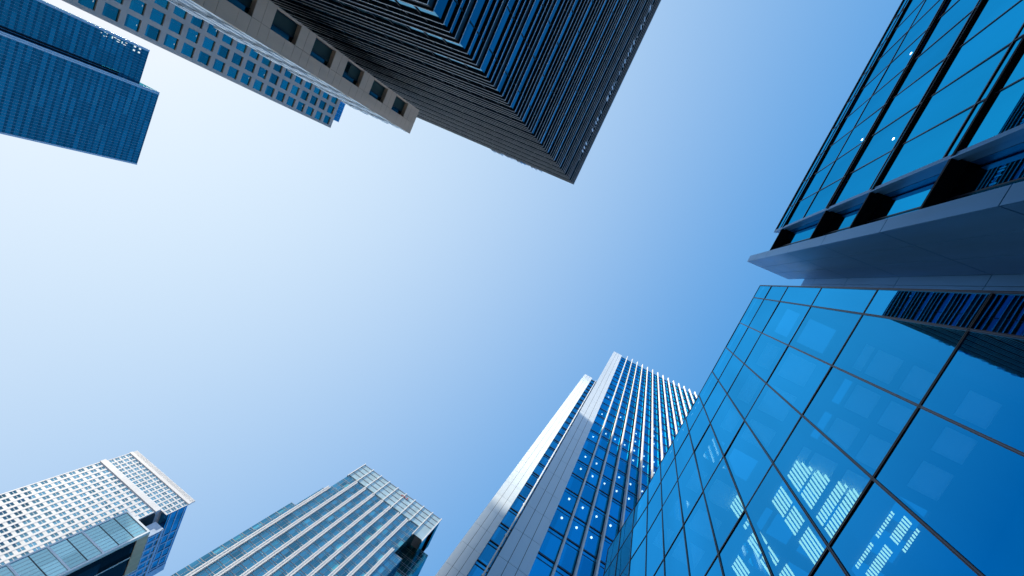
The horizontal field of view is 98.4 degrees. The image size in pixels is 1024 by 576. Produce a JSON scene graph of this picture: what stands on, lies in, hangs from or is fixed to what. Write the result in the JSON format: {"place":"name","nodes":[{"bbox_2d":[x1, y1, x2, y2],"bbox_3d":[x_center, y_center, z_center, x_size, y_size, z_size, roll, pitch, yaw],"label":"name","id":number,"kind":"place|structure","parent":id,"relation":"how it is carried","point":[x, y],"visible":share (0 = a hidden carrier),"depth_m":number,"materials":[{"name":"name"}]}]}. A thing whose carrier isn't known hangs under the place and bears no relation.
{"place":"outdoors","nodes":[
{"label":"outdoors","id":0,"kind":"place"},
{"bbox_2d":[0,511,149,575],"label":"teal glass building","id":1,"kind":"structure","parent":0,"point":[114,546],"depth_m":132.34,"materials":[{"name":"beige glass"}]},
{"bbox_2d":[0,451,194,575],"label":"white skyscraper","id":2,"kind":"structure","parent":0,"point":[148,494],"depth_m":240.69,"materials":[{"name":"stone"}]},
{"bbox_2d":[62,0,344,127],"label":"grid tower","id":3,"kind":"structure","parent":0,"point":[173,28],"depth_m":112.50,"materials":[{"name":"grey concrete"}]},
{"bbox_2d":[78,0,95,9],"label":"window","id":4,"kind":"structure","parent":3,"relation":"in","point":[90,4],"depth_m":88.99,"materials":[{"name":"blue glass"}]},
{"bbox_2d":[102,2,119,20],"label":"window","id":5,"kind":"structure","parent":3,"relation":"in","point":[109,11],"depth_m":92.40,"materials":[{"name":"blue glass"}]},
{"bbox_2d":[124,13,140,30],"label":"window","id":6,"kind":"structure","parent":3,"relation":"in","point":[131,22],"depth_m":96.17,"materials":[{"name":"blue glass"}]},
{"bbox_2d":[129,0,144,14],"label":"window","id":7,"kind":"structure","parent":3,"relation":"in","point":[135,5],"depth_m":95.75,"materials":[{"name":"blue glass"}]},
{"bbox_2d":[145,24,159,40],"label":"window","id":8,"kind":"structure","parent":3,"relation":"in","point":[151,32],"depth_m":100.03,"materials":[{"name":"blue glass"}]},
{"bbox_2d":[149,8,164,24],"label":"window","id":9,"kind":"structure","parent":3,"relation":"in","point":[156,16],"depth_m":99.49,"materials":[{"name":"blue glass"}]},
{"bbox_2d":[164,34,177,49],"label":"window","id":10,"kind":"structure","parent":3,"relation":"in","point":[169,41],"depth_m":103.83,"materials":[{"name":"blue glass"}]},
{"bbox_2d":[168,18,182,33],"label":"window","id":11,"kind":"structure","parent":3,"relation":"in","point":[175,26],"depth_m":103.29,"materials":[{"name":"blue glass"}]},
{"bbox_2d":[181,43,193,57],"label":"window","id":12,"kind":"structure","parent":3,"relation":"in","point":[187,50],"depth_m":107.65,"materials":[{"name":"blue glass"}]},
{"bbox_2d":[186,28,198,42],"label":"window","id":13,"kind":"structure","parent":3,"relation":"in","point":[191,34],"depth_m":107.13,"materials":[{"name":"blue glass"}]},
{"bbox_2d":[197,51,209,64],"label":"window","id":14,"kind":"structure","parent":3,"relation":"in","point":[203,57],"depth_m":111.48,"materials":[{"name":"blue glass"}]},
{"bbox_2d":[202,37,214,50],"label":"window","id":15,"kind":"structure","parent":3,"relation":"in","point":[208,43],"depth_m":110.93,"materials":[{"name":"blue glass"}]},
{"bbox_2d":[167,0,418,133],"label":"stone wing","id":16,"kind":"structure","parent":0,"point":[271,31],"depth_m":37.47,"materials":[{"name":"grey stone"}]},
{"bbox_2d":[227,0,251,14],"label":"window","id":17,"kind":"structure","parent":16,"relation":"in","point":[244,5],"depth_m":31.18,"materials":[{"name":"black glass"}]},
{"bbox_2d":[269,10,298,41],"bbox_3d":[-17.766,-20.313,34.299,0.170,2.370,1.550,27,-81,15],"label":"window","id":18,"kind":"structure","parent":16,"relation":"in","point":[282,25],"depth_m":34.40,"materials":[{"name":"black glass"}]},
{"bbox_2d":[310,38,333,65],"bbox_3d":[-16.544,-20.361,38.129,0.170,2.370,1.550,27,-81,15],"label":"window","id":19,"kind":"structure","parent":16,"relation":"in","point":[321,52],"depth_m":38.26,"materials":[{"name":"black glass"}]},
{"bbox_2d":[342,61,360,85],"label":"window","id":20,"kind":"structure","parent":16,"relation":"in","point":[351,73],"depth_m":42.13,"materials":[{"name":"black glass"}]},
{"bbox_2d":[369,80,385,100],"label":"window","id":21,"kind":"structure","parent":16,"relation":"in","point":[376,91],"depth_m":45.97,"materials":[{"name":"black glass"}]},
{"bbox_2d":[391,96,404,114],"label":"window","id":22,"kind":"structure","parent":16,"relation":"in","point":[398,105],"depth_m":49.86,"materials":[{"name":"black glass"}]},
{"bbox_2d":[171,464,441,575],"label":"crown tower","id":23,"kind":"structure","parent":0,"point":[364,520],"depth_m":161.55,"materials":[{"name":"teal glass"}]},
{"bbox_2d":[0,0,901,575],"label":"sky","id":24,"kind":"structure","parent":0,"point":[273,304],"materials":[{"name":"blue"}]},
{"bbox_2d":[270,0,660,184],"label":"louvred tower","id":25,"kind":"structure","parent":0,"point":[535,84],"depth_m":41.37,"materials":[{"name":"black glass"}]},
{"bbox_2d":[435,352,696,575],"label":"finned tower","id":26,"kind":"structure","parent":0,"point":[566,497],"depth_m":56.68,"materials":[{"name":"blue glass"}]},
{"bbox_3d":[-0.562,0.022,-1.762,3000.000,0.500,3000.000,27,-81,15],"label":"ground","id":27,"kind":"structure","parent":0,"visible":0},
{"bbox_2d":[0,0,159,164],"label":"glass skyscraper","id":28,"kind":"structure","parent":27,"relation":"on","point":[69,81],"depth_m":282.55,"materials":[{"name":"glass"}]},
{"bbox_2d":[603,285,1023,575],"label":"glass block","id":29,"kind":"structure","parent":27,"relation":"on","point":[843,431],"depth_m":9.41,"materials":[{"name":"blue glass"}]},
{"bbox_2d":[604,555,616,575],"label":"window pane","id":30,"kind":"structure","parent":29,"relation":"in","point":[610,571],"depth_m":23.36,"materials":[{"name":"blue glass"}]},
{"bbox_2d":[604,531,619,572],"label":"window pane","id":31,"kind":"structure","parent":29,"relation":"in","point":[613,549],"depth_m":25.09,"materials":[{"name":"blue glass"}]},
{"bbox_2d":[615,531,631,575],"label":"window pane","id":32,"kind":"structure","parent":29,"relation":"in","point":[624,553],"depth_m":22.40,"materials":[{"name":"blue glass"}]},
{"bbox_2d":[619,509,633,548],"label":"window pane","id":33,"kind":"structure","parent":29,"relation":"in","point":[626,529],"depth_m":24.86,"materials":[{"name":"blue glass"}]},
{"bbox_2d":[629,537,645,575],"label":"window pane","id":34,"kind":"structure","parent":29,"relation":"in","point":[637,563],"depth_m":19.73,"materials":[{"name":"blue glass"}]},
{"bbox_2d":[630,507,646,558],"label":"window pane","id":35,"kind":"structure","parent":29,"relation":"in","point":[639,530],"depth_m":22.11,"materials":[{"name":"blue glass"}]},
{"bbox_2d":[633,489,646,526],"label":"window pane","id":36,"kind":"structure","parent":29,"relation":"in","point":[641,505],"depth_m":24.57,"materials":[{"name":"blue glass"}]},
{"bbox_2d":[647,483,660,531],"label":"window pane","id":37,"kind":"structure","parent":29,"relation":"in","point":[654,506],"depth_m":21.85,"materials":[{"name":"blue glass"}]},
{"bbox_2d":[648,465,659,502],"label":"window pane","id":38,"kind":"structure","parent":29,"relation":"in","point":[655,481],"depth_m":24.39,"materials":[{"name":"blue glass"}]},
{"bbox_2d":[646,509,662,575],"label":"window pane","id":39,"kind":"structure","parent":29,"relation":"in","point":[654,556],"depth_m":18.57,"materials":[{"name":"blue glass"}]},
{"bbox_2d":[661,442,673,479],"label":"window pane","id":40,"kind":"structure","parent":29,"relation":"in","point":[669,456],"depth_m":24.14,"materials":[{"name":"blue glass"}]},
{"bbox_2d":[661,459,676,505],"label":"window pane","id":41,"kind":"structure","parent":29,"relation":"in","point":[669,480],"depth_m":21.63,"materials":[{"name":"blue glass"}]},
{"bbox_2d":[662,482,682,554],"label":"window pane","id":42,"kind":"structure","parent":29,"relation":"in","point":[672,518],"depth_m":18.27,"materials":[{"name":"blue glass"}]},
{"bbox_2d":[665,528,688,575],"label":"window pane","id":43,"kind":"structure","parent":29,"relation":"in","point":[675,559],"depth_m":15.52,"materials":[{"name":"blue glass"}]},
{"bbox_2d":[673,420,687,454],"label":"window pane","id":44,"kind":"structure","parent":29,"relation":"in","point":[682,433],"depth_m":23.94,"materials":[{"name":"blue glass"}]},
{"bbox_2d":[675,434,692,477],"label":"window pane","id":45,"kind":"structure","parent":29,"relation":"in","point":[685,452],"depth_m":21.40,"materials":[{"name":"blue glass"}]},
{"bbox_2d":[678,454,701,521],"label":"window pane","id":46,"kind":"structure","parent":29,"relation":"in","point":[690,488],"depth_m":18.03,"materials":[{"name":"blue glass"}]},
{"bbox_2d":[686,396,702,429],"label":"window pane","id":47,"kind":"structure","parent":29,"relation":"in","point":[695,410],"depth_m":23.71,"materials":[{"name":"blue glass"}]},
{"bbox_2d":[690,408,708,449],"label":"window pane","id":48,"kind":"structure","parent":29,"relation":"in","point":[701,423],"depth_m":21.19,"materials":[{"name":"blue glass"}]},
{"bbox_2d":[684,493,716,575],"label":"window pane","id":49,"kind":"structure","parent":29,"relation":"in","point":[701,549],"depth_m":14.29,"materials":[{"name":"blue glass"}]},
{"bbox_2d":[699,373,716,404],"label":"window pane","id":50,"kind":"structure","parent":29,"relation":"in","point":[710,383],"depth_m":23.49,"materials":[{"name":"blue glass"}]},
{"bbox_2d":[695,425,722,488],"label":"window pane","id":51,"kind":"structure","parent":29,"relation":"in","point":[708,454],"depth_m":17.77,"materials":[{"name":"blue glass"}]},
{"bbox_2d":[706,556,721,575],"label":"window pane","id":52,"kind":"structure","parent":29,"relation":"in","point":[715,570],"depth_m":12.26,"materials":[{"name":"blue glass"}]},
{"bbox_2d":[704,382,725,421],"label":"window pane","id":53,"kind":"structure","parent":29,"relation":"in","point":[718,394],"depth_m":20.95,"materials":[{"name":"blue glass"}]},
{"bbox_2d":[713,348,731,378],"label":"window pane","id":54,"kind":"structure","parent":29,"relation":"in","point":[726,355],"depth_m":23.25,"materials":[{"name":"blue glass"}]},
{"bbox_2d":[704,458,743,550],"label":"window pane","id":55,"kind":"structure","parent":29,"relation":"in","point":[724,505],"depth_m":13.97,"materials":[{"name":"blue glass"}]},
{"bbox_2d":[711,395,743,453],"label":"window pane","id":56,"kind":"structure","parent":29,"relation":"in","point":[727,420],"depth_m":17.57,"materials":[{"name":"blue glass"}]},
{"bbox_2d":[719,355,742,391],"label":"window pane","id":57,"kind":"structure","parent":29,"relation":"in","point":[733,367],"depth_m":20.73,"materials":[{"name":"blue glass"}]},
{"bbox_2d":[726,323,747,352],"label":"window pane","id":58,"kind":"structure","parent":29,"relation":"in","point":[740,330],"depth_m":23.00,"materials":[{"name":"blue glass"}]},
{"bbox_2d":[719,513,769,575],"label":"window pane","id":59,"kind":"structure","parent":29,"relation":"in","point":[741,555],"depth_m":11.31,"materials":[{"name":"blue glass"}]},
{"bbox_2d":[728,365,764,418],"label":"window pane","id":60,"kind":"structure","parent":29,"relation":"in","point":[745,389],"depth_m":17.34,"materials":[{"name":"blue glass"}]},
{"bbox_2d":[734,327,760,361],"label":"window pane","id":61,"kind":"structure","parent":29,"relation":"in","point":[750,337],"depth_m":20.51,"materials":[{"name":"blue glass"}]},
{"bbox_2d":[725,422,771,506],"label":"window pane","id":62,"kind":"structure","parent":29,"relation":"in","point":[748,463],"depth_m":13.69,"materials":[{"name":"blue glass"}]},
{"bbox_2d":[740,298,762,325],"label":"window pane","id":63,"kind":"structure","parent":29,"relation":"in","point":[755,303],"depth_m":22.80,"materials":[{"name":"blue glass"}]},
{"bbox_2d":[754,286,770,297],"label":"window pane","id":64,"kind":"structure","parent":29,"relation":"in","point":[762,291],"depth_m":22.64,"materials":[{"name":"blue glass"}]},
{"bbox_2d":[749,300,777,331],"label":"window pane","id":65,"kind":"structure","parent":29,"relation":"in","point":[767,307],"depth_m":20.28,"materials":[{"name":"blue glass"}]},
{"bbox_2d":[745,334,786,381],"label":"window pane","id":66,"kind":"structure","parent":29,"relation":"in","point":[763,358],"depth_m":17.12,"materials":[{"name":"blue glass"}]},
{"bbox_2d":[745,385,799,460],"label":"window pane","id":67,"kind":"structure","parent":29,"relation":"in","point":[770,418],"depth_m":13.51,"materials":[{"name":"blue glass"}]},
{"bbox_2d":[765,286,786,300],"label":"window pane","id":68,"kind":"structure","parent":29,"relation":"in","point":[775,293],"depth_m":20.10,"materials":[{"name":"blue glass"}]},
{"bbox_2d":[762,302,809,343],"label":"window pane","id":69,"kind":"structure","parent":29,"relation":"in","point":[785,320],"depth_m":16.88,"materials":[{"name":"blue glass"}]},
{"bbox_2d":[746,465,825,575],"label":"window pane","id":70,"kind":"structure","parent":29,"relation":"in","point":[790,544],"depth_m":9.97,"materials":[{"name":"blue glass"}]},
{"bbox_2d":[767,346,829,413],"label":"window pane","id":71,"kind":"structure","parent":29,"relation":"in","point":[797,376],"depth_m":13.26,"materials":[{"name":"blue glass"}]},
{"bbox_2d":[780,287,820,304],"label":"window pane","id":72,"kind":"structure","parent":29,"relation":"in","point":[801,295],"depth_m":16.76,"materials":[{"name":"blue glass"}]},
{"bbox_2d":[774,417,869,542],"bbox_3d":[6.853,4.127,10.043,0.032,3.998,1.530,28,-81,15],"label":"window pane","id":73,"kind":"structure","parent":29,"relation":"in","point":[827,484],"depth_m":9.56,"materials":[{"name":"blue glass"}]},
{"bbox_2d":[789,307,860,363],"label":"window pane","id":74,"kind":"structure","parent":29,"relation":"in","point":[822,333],"depth_m":13.04,"materials":[{"name":"blue glass"}]},
{"bbox_2d":[812,550,844,575],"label":"window pane","id":75,"kind":"structure","parent":29,"relation":"in","point":[828,566],"depth_m":8.03,"materials":[{"name":"blue glass"}]},
{"bbox_2d":[812,288,875,312],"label":"window pane","id":76,"kind":"structure","parent":29,"relation":"in","point":[856,300],"depth_m":12.88,"materials":[{"name":"blue glass"}]},
{"bbox_2d":[803,367,915,474],"bbox_3d":[7.496,2.757,9.820,0.030,3.998,1.530,28,-81,15],"label":"window pane","id":77,"kind":"structure","parent":29,"relation":"in","point":[864,420],"depth_m":9.32,"materials":[{"name":"blue glass"}]},
{"bbox_2d":[833,315,965,403],"bbox_3d":[8.140,1.387,9.598,0.030,3.998,1.530,27,-81,16],"label":"window pane","id":78,"kind":"structure","parent":29,"relation":"in","point":[903,358],"depth_m":9.09,"materials":[{"name":"blue glass"}]},
{"bbox_2d":[831,481,977,575],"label":"window pane","id":79,"kind":"structure","parent":29,"relation":"in","point":[880,537],"depth_m":7.02,"materials":[{"name":"blue glass"}]},
{"bbox_2d":[865,290,989,327],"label":"window pane","id":80,"kind":"structure","parent":29,"relation":"in","point":[946,308],"depth_m":8.93,"materials":[{"name":"blue glass"}]},
{"bbox_2d":[875,408,1023,575],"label":"window pane","id":81,"kind":"structure","parent":29,"relation":"in","point":[967,487],"depth_m":6.16,"materials":[{"name":"blue glass"}]},
{"bbox_2d":[921,331,1023,451],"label":"window pane","id":82,"kind":"structure","parent":29,"relation":"in","point":[981,388],"depth_m":6.70,"materials":[{"name":"blue glass"}]},
{"bbox_2d":[972,294,1023,335],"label":"window pane","id":83,"kind":"structure","parent":29,"relation":"in","point":[1004,313],"depth_m":7.05,"materials":[{"name":"blue glass"}]},
{"bbox_2d":[747,0,1023,290],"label":"glass office","id":84,"kind":"structure","parent":27,"relation":"on","point":[913,178],"depth_m":13.34,"materials":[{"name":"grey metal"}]},
{"bbox_2d":[786,193,815,224],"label":"window pane","id":85,"kind":"structure","parent":84,"relation":"in","point":[802,206],"depth_m":23.48,"materials":[{"name":"blue glass"}]},
{"bbox_2d":[800,162,833,200],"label":"window pane","id":86,"kind":"structure","parent":84,"relation":"in","point":[815,183],"depth_m":23.22,"materials":[{"name":"blue glass"}]},
{"bbox_2d":[804,175,848,216],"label":"window pane","id":87,"kind":"structure","parent":84,"relation":"in","point":[822,198],"depth_m":20.42,"materials":[{"name":"blue glass"}]},
{"bbox_2d":[815,131,850,172],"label":"window pane","id":88,"kind":"structure","parent":84,"relation":"in","point":[833,151],"depth_m":23.00,"materials":[{"name":"blue glass"}]},
{"bbox_2d":[820,140,868,188],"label":"window pane","id":89,"kind":"structure","parent":84,"relation":"in","point":[841,165],"depth_m":20.19,"materials":[{"name":"blue glass"}]},
{"bbox_2d":[830,99,868,145],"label":"window pane","id":90,"kind":"structure","parent":84,"relation":"in","point":[848,124],"depth_m":22.75,"materials":[{"name":"blue glass"}]},
{"bbox_2d":[837,106,884,158],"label":"window pane","id":91,"kind":"structure","parent":84,"relation":"in","point":[859,133],"depth_m":20.01,"materials":[{"name":"blue glass"}]},
{"bbox_2d":[832,150,893,204],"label":"window pane","id":92,"kind":"structure","parent":84,"relation":"in","point":[859,181],"depth_m":16.64,"materials":[{"name":"blue glass"}]},
{"bbox_2d":[847,66,887,116],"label":"window pane","id":93,"kind":"structure","parent":84,"relation":"in","point":[866,93],"depth_m":22.50,"materials":[{"name":"blue glass"}]},
{"bbox_2d":[861,34,905,89],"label":"window pane","id":94,"kind":"structure","parent":84,"relation":"in","point":[887,57],"depth_m":22.33,"materials":[{"name":"blue glass"}]},
{"bbox_2d":[855,61,913,126],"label":"window pane","id":95,"kind":"structure","parent":84,"relation":"in","point":[878,99],"depth_m":19.74,"materials":[{"name":"blue glass"}]},
{"bbox_2d":[850,104,920,172],"bbox_3d":[13.837,-5.456,16.432,0.029,4.048,1.628,28,-81,15],"label":"window pane","id":96,"kind":"structure","parent":84,"relation":"in","point":[881,143],"depth_m":16.45,"materials":[{"name":"blue glass"}]},
{"bbox_2d":[878,9,903,46],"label":"window pane","id":97,"kind":"structure","parent":84,"relation":"in","point":[893,21],"depth_m":24.61,"materials":[{"name":"blue glass"}]},
{"bbox_2d":[878,0,924,59],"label":"window pane","id":98,"kind":"structure","parent":84,"relation":"in","point":[904,27],"depth_m":22.04,"materials":[{"name":"blue glass"}]},
{"bbox_2d":[874,26,933,93],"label":"window pane","id":99,"kind":"structure","parent":84,"relation":"in","point":[901,61],"depth_m":19.48,"materials":[{"name":"blue glass"}]},
{"bbox_2d":[895,0,922,28],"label":"window pane","id":100,"kind":"structure","parent":84,"relation":"in","point":[913,4],"depth_m":22.59,"materials":[{"name":"blue glass"}]},
{"bbox_2d":[871,55,953,135],"bbox_3d":[14.523,-6.916,16.195,0.039,4.048,1.628,27,-81,15],"label":"window pane","id":101,"kind":"structure","parent":84,"relation":"in","point":[912,95],"depth_m":16.23,"materials":[{"name":"blue glass"}]},
{"bbox_2d":[891,0,948,61],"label":"window pane","id":102,"kind":"structure","parent":84,"relation":"in","point":[925,21],"depth_m":19.30,"materials":[{"name":"blue glass"}]},
{"bbox_2d":[910,0,937,27],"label":"window pane","id":103,"kind":"structure","parent":84,"relation":"in","point":[928,4],"depth_m":19.99,"materials":[{"name":"blue glass"}]},
{"bbox_2d":[878,101,983,185],"bbox_3d":[11.895,-3.947,12.730,0.037,4.218,1.628,27,-81,15],"label":"window pane","id":104,"kind":"structure","parent":84,"relation":"in","point":[931,146],"depth_m":12.59,"materials":[{"name":"blue glass"}]},
{"bbox_2d":[894,9,975,96],"bbox_3d":[15.209,-8.376,15.958,0.024,4.048,1.628,28,-81,15],"label":"window pane","id":105,"kind":"structure","parent":84,"relation":"in","point":[938,51],"depth_m":15.96,"materials":[{"name":"blue glass"}]},
{"bbox_2d":[915,0,980,58],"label":"window pane","id":106,"kind":"structure","parent":84,"relation":"in","point":[961,8],"depth_m":16.23,"materials":[{"name":"blue glass"}]},
{"bbox_2d":[902,37,1021,143],"bbox_3d":[12.581,-5.407,12.493,0.037,4.218,1.628,28,-81,15],"label":"window pane","id":107,"kind":"structure","parent":84,"relation":"in","point":[965,91],"depth_m":12.36,"materials":[{"name":"blue glass"}]},
{"bbox_2d":[930,0,1023,95],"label":"window pane","id":108,"kind":"structure","parent":84,"relation":"in","point":[1002,31],"depth_m":12.43,"materials":[{"name":"blue glass"}]},
{"bbox_2d":[959,0,1018,46],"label":"window pane","id":109,"kind":"structure","parent":84,"relation":"in","point":[990,10],"depth_m":13.27,"materials":[{"name":"blue glass"}]},
{"bbox_2d":[961,79,1023,149],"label":"window pane","id":110,"kind":"structure","parent":84,"relation":"in","point":[1005,111],"depth_m":9.97,"materials":[{"name":"blue glass"}]},
{"bbox_2d":[996,47,1023,91],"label":"window pane","id":111,"kind":"structure","parent":84,"relation":"in","point":[1016,72],"depth_m":10.29,"materials":[{"name":"blue glass"}]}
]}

